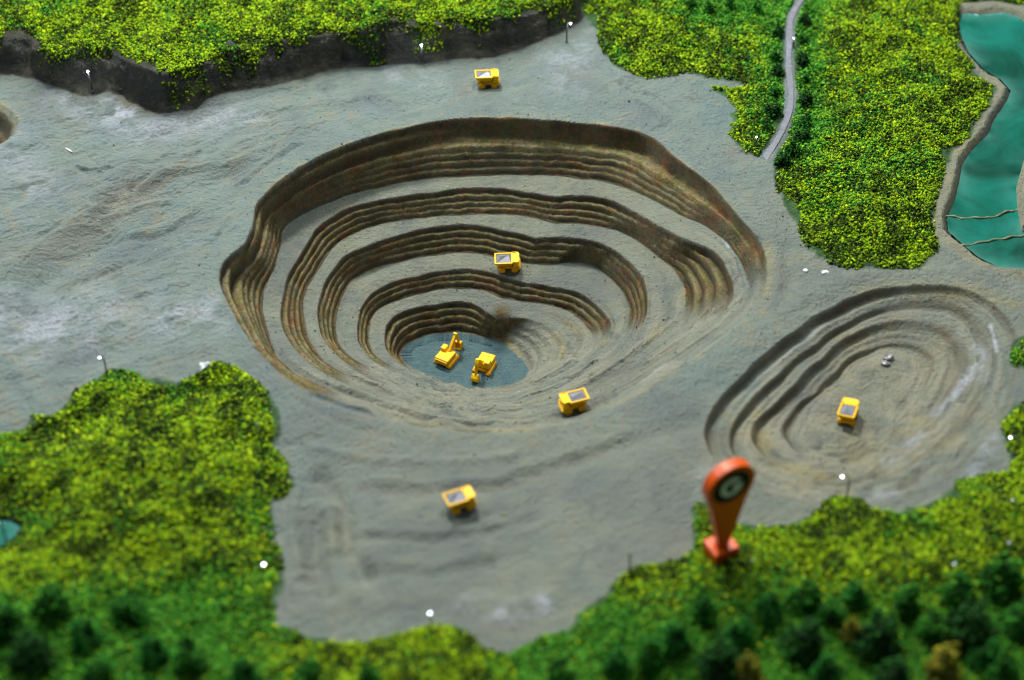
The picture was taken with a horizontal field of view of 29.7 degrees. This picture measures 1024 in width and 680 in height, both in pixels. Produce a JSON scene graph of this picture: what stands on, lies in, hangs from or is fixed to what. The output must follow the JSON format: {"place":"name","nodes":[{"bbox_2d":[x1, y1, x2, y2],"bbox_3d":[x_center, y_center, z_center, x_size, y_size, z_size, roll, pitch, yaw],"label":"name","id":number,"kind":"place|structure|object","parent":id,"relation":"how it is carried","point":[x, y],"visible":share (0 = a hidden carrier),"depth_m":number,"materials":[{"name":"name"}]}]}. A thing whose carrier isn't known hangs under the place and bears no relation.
{"place":"outdoors","nodes":[
{"label":"outdoors","id":0,"kind":"place"},
{"bbox_2d":[0,520,19,545],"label":"water","id":1,"kind":"structure","parent":0,"point":[11,529],"depth_m":30.75,"materials":[{"name":"teal liquid"}]},
{"bbox_2d":[0,0,1023,679],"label":"terrain","id":2,"kind":"structure","parent":0,"point":[84,240],"depth_m":35.68,"materials":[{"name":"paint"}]},
{"bbox_2d":[0,521,8,544],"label":"street lamp","id":3,"kind":"object","parent":2,"relation":"on","point":[5,537],"visible":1,"depth_m":30.47,"materials":[{"name":"metal"}]},
{"bbox_2d":[87,70,93,93],"bbox_3d":[-8.520,-5.215,39.009,0.086,0.619,0.078,0,44,0],"label":"street lamp","id":4,"kind":"object","parent":2,"relation":"on","point":[92,91],"visible":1,"depth_m":39.03,"materials":[{"name":"metal"}]},
{"bbox_2d":[0,360,520,679],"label":"turf","id":5,"kind":"structure","parent":2,"relation":"on","point":[43,546],"depth_m":30.29,"materials":[{"name":"green plant"}]},
{"bbox_2d":[0,601,23,643],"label":"model tree","id":6,"kind":"object","parent":5,"relation":"on","point":[10,615],"visible":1,"depth_m":28.56,"materials":[{"name":"green plant"}]},
{"bbox_2d":[5,626,59,679],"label":"model tree","id":7,"kind":"object","parent":5,"relation":"on","point":[28,644],"visible":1,"depth_m":28.08,"materials":[{"name":"green plant"}]},
{"bbox_2d":[30,581,72,626],"bbox_3d":[-6.905,3.909,28.798,0.613,0.683,0.484,-17,47,-17],"label":"model tree","id":8,"kind":"object","parent":5,"relation":"on","point":[57,596],"visible":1,"depth_m":28.76,"materials":[{"name":"green plant"}]},
{"bbox_2d":[65,614,103,658],"bbox_3d":[-6.362,4.332,28.520,0.539,0.718,0.588,29,51,26],"label":"model tree","id":9,"kind":"object","parent":5,"relation":"on","point":[81,633],"visible":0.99,"depth_m":28.46,"materials":[{"name":"green plant"}]},
{"bbox_2d":[77,653,116,679],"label":"model tree","id":10,"kind":"object","parent":5,"relation":"on","point":[101,667],"visible":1,"depth_m":27.80,"materials":[{"name":"green plant"}]},
{"bbox_2d":[98,356,107,378],"bbox_3d":[-6.945,0.498,32.877,0.126,0.647,0.078,0,44,0],"label":"street lamp","id":11,"kind":"object","parent":5,"relation":"on","point":[104,366],"visible":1,"depth_m":32.82,"materials":[{"name":"metal"}]},
{"bbox_2d":[107,592,153,630],"bbox_3d":[-5.763,4.057,29.045,0.685,0.763,0.541,-7,44,-7],"label":"model tree","id":12,"kind":"object","parent":5,"relation":"on","point":[134,611],"visible":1,"depth_m":28.96,"materials":[{"name":"green plant"}]},
{"bbox_2d":[136,632,169,673],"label":"model tree","id":13,"kind":"object","parent":5,"relation":"on","point":[149,654],"visible":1,"depth_m":28.39,"materials":[{"name":"green plant"}]},
{"bbox_2d":[168,634,210,676],"bbox_3d":[-4.741,4.594,28.179,0.604,0.876,0.507,-10,45,-10],"label":"model tree","id":14,"kind":"object","parent":5,"relation":"on","point":[180,658],"visible":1,"depth_m":28.13,"materials":[{"name":"green plant"}]},
{"bbox_2d":[200,362,209,370],"bbox_3d":[-5.287,0.477,33.325,0.221,0.230,0.204,0,44,0],"label":"pale boulder","id":15,"kind":"object","parent":5,"relation":"on","point":[204,365],"visible":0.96,"depth_m":33.25,"materials":[{"name":"stone"}]},
{"bbox_2d":[229,656,261,679],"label":"model tree","id":16,"kind":"object","parent":5,"relation":"on","point":[247,669],"visible":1,"depth_m":28.04,"materials":[{"name":"green plant"}]},
{"bbox_2d":[256,423,262,449],"bbox_3d":[-4.147,1.635,31.816,0.079,0.768,0.078,34,54,30],"label":"street lamp","id":17,"kind":"object","parent":5,"relation":"on","point":[259,436],"visible":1,"depth_m":31.78,"materials":[{"name":"metal"}]},
{"bbox_2d":[261,562,264,579],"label":"street lamp","id":18,"kind":"object","parent":5,"relation":"on","point":[262,563],"visible":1,"depth_m":29.84,"materials":[{"name":"metal"}]},
{"bbox_2d":[290,657,328,679],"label":"model tree","id":19,"kind":"object","parent":5,"relation":"on","point":[309,669],"visible":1,"depth_m":28.06,"materials":[{"name":"green plant"}]},
{"bbox_2d":[356,658,384,679],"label":"model tree","id":20,"kind":"object","parent":5,"relation":"on","point":[370,672],"visible":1,"depth_m":27.99,"materials":[{"name":"green plant"}]},
{"bbox_2d":[429,611,432,633],"bbox_3d":[-1.214,4.274,29.047,0.078,0.590,0.078,0,44,0],"label":"street lamp","id":21,"kind":"object","parent":5,"relation":"on","point":[431,629],"visible":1,"depth_m":29.02,"materials":[{"name":"metal"}]},
{"bbox_2d":[0,0,575,109],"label":"turf","id":22,"kind":"structure","parent":2,"relation":"on","point":[152,48],"depth_m":39.64,"materials":[{"name":"green plant"}]},
{"bbox_2d":[420,43,423,63],"bbox_3d":[-1.860,-5.879,39.767,0.078,0.579,0.078,0,44,0],"label":"street lamp","id":23,"kind":"object","parent":2,"relation":"on","point":[422,62],"visible":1,"depth_m":39.78,"materials":[{"name":"metal"}]},
{"bbox_2d":[434,332,463,368],"bbox_3d":[-1.217,0.142,37.860,0.374,0.509,0.730,22,48,21],"label":"excavator","id":24,"kind":"object","parent":2,"relation":"on","point":[447,357],"visible":1,"depth_m":37.80,"materials":[{"name":"yellow plastic"}]},
{"bbox_2d":[442,485,476,514],"bbox_3d":[-0.836,2.580,31.062,0.503,0.328,0.302,-17,45,-17],"label":"dump truck","id":25,"kind":"object","parent":2,"relation":"on","point":[456,500],"visible":1,"depth_m":30.98,"materials":[{"name":"yellow plastic"}]},
{"bbox_2d":[471,352,496,382],"bbox_3d":[-0.580,0.447,37.553,0.374,0.509,0.730,16,46,16],"label":"excavator","id":26,"kind":"object","parent":2,"relation":"on","point":[486,363],"visible":1,"depth_m":37.62,"materials":[{"name":"yellow plastic"}]},
{"bbox_2d":[475,69,499,88],"bbox_3d":[-0.499,-5.326,39.270,0.503,0.327,0.302,-2,41,-3],"label":"dump truck","id":27,"kind":"object","parent":2,"relation":"on","point":[487,77],"visible":1,"depth_m":39.19,"materials":[{"name":"yellow plastic"}]},
{"bbox_2d":[494,252,520,272],"bbox_3d":[-0.086,-1.548,38.316,0.513,0.334,0.308,-2,49,1],"label":"dump truck","id":28,"kind":"object","parent":2,"relation":"on","point":[508,260],"visible":1,"depth_m":38.23,"materials":[{"name":"yellow plastic"}]},
{"bbox_2d":[545,656,576,679],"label":"model tree","id":29,"kind":"object","parent":2,"relation":"on","point":[556,671],"visible":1,"depth_m":27.98,"materials":[{"name":"green plant"}]},
{"bbox_2d":[565,22,571,42],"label":"street lamp","id":30,"kind":"object","parent":2,"relation":"on","point":[566,41],"visible":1,"depth_m":40.06,"materials":[{"name":"metal"}]},
{"bbox_2d":[558,388,589,414],"bbox_3d":[1.081,1.079,33.870,0.513,0.334,0.308,-14,41,-10],"label":"dump truck","id":31,"kind":"object","parent":2,"relation":"on","point":[569,401],"visible":1,"depth_m":33.79,"materials":[{"name":"yellow plastic"}]},
{"bbox_2d":[581,0,793,156],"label":"turf","id":32,"kind":"structure","parent":2,"relation":"on","point":[655,12],"depth_m":39.87,"materials":[{"name":"green plant"}]},
{"bbox_2d":[683,0,697,10],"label":"model tree","id":33,"kind":"object","parent":2,"relation":"on","point":[693,2],"visible":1,"depth_m":40.56,"materials":[{"name":"green plant"}]},
{"bbox_2d":[701,0,716,14],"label":"model tree","id":34,"kind":"object","parent":2,"relation":"on","point":[709,8],"visible":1,"depth_m":40.55,"materials":[{"name":"green plant"}]},
{"bbox_2d":[702,458,754,564],"bbox_3d":[3.271,2.621,29.580,0.840,2.140,0.380,-19,47,-19],"label":"map pin","id":35,"kind":"object","parent":2,"relation":"on","point":[727,486],"visible":1,"depth_m":29.29,"materials":[{"name":"orange plastic"}]},
{"bbox_2d":[723,0,736,10],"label":"model tree","id":36,"kind":"object","parent":2,"relation":"on","point":[729,4],"visible":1,"depth_m":40.65,"materials":[{"name":"green plant"}]},
{"bbox_2d":[479,401,1023,679],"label":"turf","id":37,"kind":"structure","parent":2,"relation":"on","point":[747,550],"depth_m":29.80,"materials":[{"name":"green plant"}]},
{"bbox_2d":[600,645,633,679],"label":"model tree","id":38,"kind":"object","parent":37,"relation":"on","point":[616,663],"visible":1,"depth_m":28.18,"materials":[{"name":"green plant"}]},
{"bbox_2d":[629,551,631,578],"bbox_3d":[1.825,3.480,29.723,0.084,0.725,0.078,0,44,0],"label":"street lamp","id":39,"kind":"object","parent":37,"relation":"on","point":[630,564],"visible":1,"depth_m":29.67,"materials":[{"name":"metal"}]},
{"bbox_2d":[632,634,666,676],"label":"model tree","id":40,"kind":"object","parent":37,"relation":"on","point":[652,647],"visible":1,"depth_m":28.26,"materials":[{"name":"green plant"}]},
{"bbox_2d":[658,618,691,660],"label":"model tree","id":41,"kind":"object","parent":37,"relation":"on","point":[675,640],"visible":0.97,"depth_m":28.50,"materials":[{"name":"green plant"}]},
{"bbox_2d":[686,584,720,627],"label":"model tree","id":42,"kind":"object","parent":37,"relation":"on","point":[704,605],"visible":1,"depth_m":28.91,"materials":[{"name":"green plant"}]},
{"bbox_2d":[692,631,740,679],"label":"model tree","id":43,"kind":"object","parent":37,"relation":"on","point":[714,659],"visible":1,"depth_m":28.12,"materials":[{"name":"green plant"}]},
{"bbox_2d":[723,616,756,651],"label":"model tree","id":44,"kind":"object","parent":37,"relation":"on","point":[739,631],"visible":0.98,"depth_m":28.67,"materials":[{"name":"green plant"}]},
{"bbox_2d":[731,651,764,679],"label":"model tree","id":45,"kind":"object","parent":37,"relation":"on","point":[749,667],"visible":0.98,"depth_m":27.99,"materials":[{"name":"brown plant"}]},
{"bbox_2d":[751,589,783,629],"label":"model tree","id":46,"kind":"object","parent":37,"relation":"on","point":[769,606],"visible":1,"depth_m":28.95,"materials":[{"name":"green plant"}]},
{"bbox_2d":[777,617,825,668],"bbox_3d":[4.304,4.421,28.472,0.712,0.901,0.726,-2,44,-2],"label":"model tree","id":47,"kind":"object","parent":37,"relation":"on","point":[806,639],"visible":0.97,"depth_m":28.41,"materials":[{"name":"green plant"}]},
{"bbox_2d":[784,577,823,615],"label":"model tree","id":48,"kind":"object","parent":37,"relation":"on","point":[812,600],"visible":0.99,"depth_m":29.22,"materials":[{"name":"green plant"}]},
{"bbox_2d":[805,652,845,679],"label":"model tree","id":49,"kind":"object","parent":37,"relation":"on","point":[827,662],"visible":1,"depth_m":28.12,"materials":[{"name":"green plant"}]},
{"bbox_2d":[813,596,847,629],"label":"model tree","id":50,"kind":"object","parent":37,"relation":"on","point":[830,610],"visible":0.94,"depth_m":28.98,"materials":[{"name":"green plant"}]},
{"bbox_2d":[841,474,850,502],"bbox_3d":[5.308,2.408,30.799,0.186,0.769,0.078,0,44,0],"label":"street lamp","id":51,"kind":"object","parent":37,"relation":"on","point":[846,497],"visible":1,"depth_m":30.74,"materials":[{"name":"metal"}]},
{"bbox_2d":[838,616,862,642],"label":"model tree","id":52,"kind":"object","parent":37,"relation":"on","point":[851,626],"visible":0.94,"depth_m":28.71,"materials":[{"name":"brown plant"}]},
{"bbox_2d":[839,579,870,612],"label":"model tree","id":53,"kind":"object","parent":37,"relation":"on","point":[855,594],"visible":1,"depth_m":29.27,"materials":[{"name":"green plant"}]},
{"bbox_2d":[851,606,904,660],"bbox_3d":[5.415,4.339,28.512,0.790,1.009,0.755,-4,44,-4],"label":"model tree","id":54,"kind":"object","parent":37,"relation":"on","point":[879,629],"visible":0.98,"depth_m":28.44,"materials":[{"name":"green plant"}]},
{"bbox_2d":[871,656,909,679],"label":"model tree","id":55,"kind":"object","parent":37,"relation":"on","point":[892,668],"visible":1,"depth_m":27.93,"materials":[{"name":"green plant"}]},
{"bbox_2d":[892,583,921,622],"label":"model tree","id":56,"kind":"object","parent":37,"relation":"on","point":[905,600],"visible":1,"depth_m":29.08,"materials":[{"name":"green plant"}]},
{"bbox_2d":[913,609,945,647],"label":"model tree","id":57,"kind":"object","parent":37,"relation":"on","point":[926,629],"visible":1,"depth_m":28.72,"materials":[{"name":"green plant"}]},
{"bbox_2d":[923,641,965,679],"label":"model tree","id":58,"kind":"object","parent":37,"relation":"on","point":[941,664],"visible":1,"depth_m":27.96,"materials":[{"name":"yellow plant"}]},
{"bbox_2d":[938,569,978,611],"bbox_3d":[6.812,3.803,29.377,0.649,0.723,0.512,-25,49,-24],"label":"model tree","id":59,"kind":"object","parent":37,"relation":"on","point":[960,590],"visible":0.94,"depth_m":29.32,"materials":[{"name":"green plant"}]},
{"bbox_2d":[943,597,998,651],"bbox_3d":[6.855,4.194,28.696,0.789,1.055,0.826,20,47,19],"label":"model tree","id":60,"kind":"object","parent":37,"relation":"on","point":[979,626],"visible":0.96,"depth_m":28.59,"materials":[{"name":"green plant"}]},
{"bbox_2d":[966,637,1000,673],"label":"model tree","id":61,"kind":"object","parent":37,"relation":"on","point":[986,655],"visible":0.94,"depth_m":28.37,"materials":[{"name":"green plant"}]},
{"bbox_2d":[975,551,1023,602],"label":"model tree","id":62,"kind":"object","parent":37,"relation":"on","point":[1006,570],"visible":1,"depth_m":29.51,"materials":[{"name":"green plant"}]},
{"bbox_2d":[983,641,1023,679],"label":"model tree","id":63,"kind":"object","parent":37,"relation":"on","point":[1007,667],"visible":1,"depth_m":28.00,"materials":[{"name":"green plant"}]},
{"bbox_2d":[997,598,1023,645],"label":"model tree","id":64,"kind":"object","parent":37,"relation":"on","point":[1013,623],"visible":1,"depth_m":28.91,"materials":[{"name":"green plant"}]},
{"bbox_2d":[1009,436,1018,455],"bbox_3d":[8.256,1.762,31.811,0.189,0.538,0.078,0,44,0],"label":"street lamp","id":65,"kind":"object","parent":37,"relation":"on","point":[1013,454],"visible":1,"depth_m":31.80,"materials":[{"name":"metal"}]},
{"bbox_2d":[752,0,761,13],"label":"model tree","id":66,"kind":"object","parent":2,"relation":"on","point":[756,8],"visible":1,"depth_m":40.69,"materials":[{"name":"green plant"}]},
{"bbox_2d":[759,117,773,130],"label":"roadside bush","id":67,"kind":"object","parent":2,"relation":"on","point":[765,121],"visible":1,"depth_m":38.00,"materials":[{"name":"green plant"}]},
{"bbox_2d":[763,99,784,119],"bbox_3d":[5.193,-4.568,38.323,0.429,0.485,0.334,-13,45,-13],"label":"roadside bush","id":68,"kind":"object","parent":2,"relation":"on","point":[771,111],"visible":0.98,"depth_m":38.26,"materials":[{"name":"green plant"}]},
{"bbox_2d":[767,86,782,97],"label":"roadside bush","id":69,"kind":"object","parent":2,"relation":"on","point":[773,91],"visible":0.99,"depth_m":38.80,"materials":[{"name":"green plant"}]},
{"bbox_2d":[768,49,782,62],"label":"roadside bush","id":70,"kind":"object","parent":2,"relation":"on","point":[775,55],"visible":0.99,"depth_m":39.65,"materials":[{"name":"green plant"}]},
{"bbox_2d":[769,63,784,79],"bbox_3d":[5.419,-5.489,39.307,0.276,0.400,0.355,-22,48,-22],"label":"roadside bush","id":71,"kind":"object","parent":2,"relation":"on","point":[778,70],"visible":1,"depth_m":39.26,"materials":[{"name":"green plant"}]},
{"bbox_2d":[770,22,784,39],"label":"roadside bush","id":72,"kind":"object","parent":2,"relation":"on","point":[778,31],"visible":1,"depth_m":40.24,"materials":[{"name":"green plant"}]},
{"bbox_2d":[773,150,792,170],"bbox_3d":[5.233,-3.476,37.192,0.320,0.464,0.411,-32,53,-29],"label":"roadside bush","id":73,"kind":"object","parent":2,"relation":"on","point":[785,160],"visible":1,"depth_m":37.13,"materials":[{"name":"green plant"}]},
{"bbox_2d":[783,140,803,160],"bbox_3d":[5.433,-3.659,37.359,0.451,0.458,0.416,5,44,5],"label":"roadside bush","id":74,"kind":"object","parent":2,"relation":"on","point":[798,150],"visible":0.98,"depth_m":37.30,"materials":[{"name":"green plant"}]},
{"bbox_2d":[792,125,811,142],"bbox_3d":[5.689,-3.988,37.705,0.411,0.464,0.320,-10,45,-10],"label":"roadside bush","id":75,"kind":"object","parent":2,"relation":"on","point":[800,136],"visible":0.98,"depth_m":37.64,"materials":[{"name":"green plant"}]},
{"bbox_2d":[795,50,809,69],"bbox_3d":[5.983,-5.758,39.646,0.305,0.443,0.392,-19,47,-19],"label":"roadside bush","id":76,"kind":"object","parent":2,"relation":"on","point":[803,59],"visible":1,"depth_m":39.58,"materials":[{"name":"green plant"}]},
{"bbox_2d":[796,33,810,48],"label":"roadside bush","id":77,"kind":"object","parent":2,"relation":"on","point":[803,38],"visible":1,"depth_m":40.15,"materials":[{"name":"green plant"}]},
{"bbox_2d":[795,112,813,129],"bbox_3d":[5.796,-4.327,38.135,0.366,0.403,0.397,5,44,5],"label":"roadside bush","id":78,"kind":"object","parent":2,"relation":"on","point":[805,119],"visible":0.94,"depth_m":38.06,"materials":[{"name":"green plant"}]},
{"bbox_2d":[796,89,813,108],"bbox_3d":[5.879,-4.828,38.695,0.411,0.464,0.320,-35,54,-31],"label":"roadside bush","id":79,"kind":"object","parent":2,"relation":"on","point":[805,97],"visible":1,"depth_m":38.63,"materials":[{"name":"green plant"}]},
{"bbox_2d":[797,12,812,27],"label":"roadside bush","id":80,"kind":"object","parent":2,"relation":"on","point":[804,19],"visible":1,"depth_m":40.58,"materials":[{"name":"green plant"}]},
{"bbox_2d":[798,73,811,83],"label":"roadside bush","id":81,"kind":"object","parent":2,"relation":"on","point":[806,78],"visible":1,"depth_m":39.15,"materials":[{"name":"green plant"}]},
{"bbox_2d":[837,397,858,425],"bbox_3d":[5.801,1.254,33.291,0.308,0.334,0.513,11,38,16],"label":"dump truck","id":82,"kind":"object","parent":2,"relation":"on","point":[847,413],"visible":1,"depth_m":33.18,"materials":[{"name":"yellow plastic"}]},
{"bbox_2d":[881,360,890,365],"bbox_3d":[6.649,0.417,34.303,0.176,0.092,0.132,16,46,16],"label":"wet rock","id":83,"kind":"object","parent":2,"relation":"on","point":[885,363],"visible":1,"depth_m":34.27,"materials":[{"name":"stone"}]},
{"bbox_2d":[883,354,894,361],"bbox_3d":[6.716,0.319,34.408,0.210,0.136,0.172,0,44,0],"label":"wet rock","id":84,"kind":"object","parent":2,"relation":"on","point":[889,357],"visible":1,"depth_m":34.36,"materials":[{"name":"stone"}]},
{"bbox_2d":[775,0,1023,269],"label":"turf","id":85,"kind":"structure","parent":2,"relation":"on","point":[845,19],"depth_m":38.07,"materials":[{"name":"green plant"}]},
{"bbox_2d":[1009,338,1023,366],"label":"turf","id":86,"kind":"structure","parent":2,"relation":"on","point":[1016,357],"depth_m":33.76,"materials":[{"name":"green plant"}]},
{"bbox_2d":[763,0,803,159],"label":"road","id":87,"kind":"structure","parent":0,"point":[789,107],"depth_m":39.14,"materials":[{"name":"grey asphalt"}]},
{"bbox_2d":[947,12,1023,268],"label":"water","id":88,"kind":"structure","parent":0,"point":[992,164],"depth_m":37.63,"materials":[{"name":"teal liquid"}]},
{"bbox_2d":[946,208,1017,219],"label":"pond dike","id":89,"kind":"structure","parent":88,"relation":"on","point":[978,217],"depth_m":36.40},
{"bbox_2d":[961,234,1023,246],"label":"pond dike","id":90,"kind":"structure","parent":88,"relation":"on","point":[995,239],"depth_m":35.93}
]}

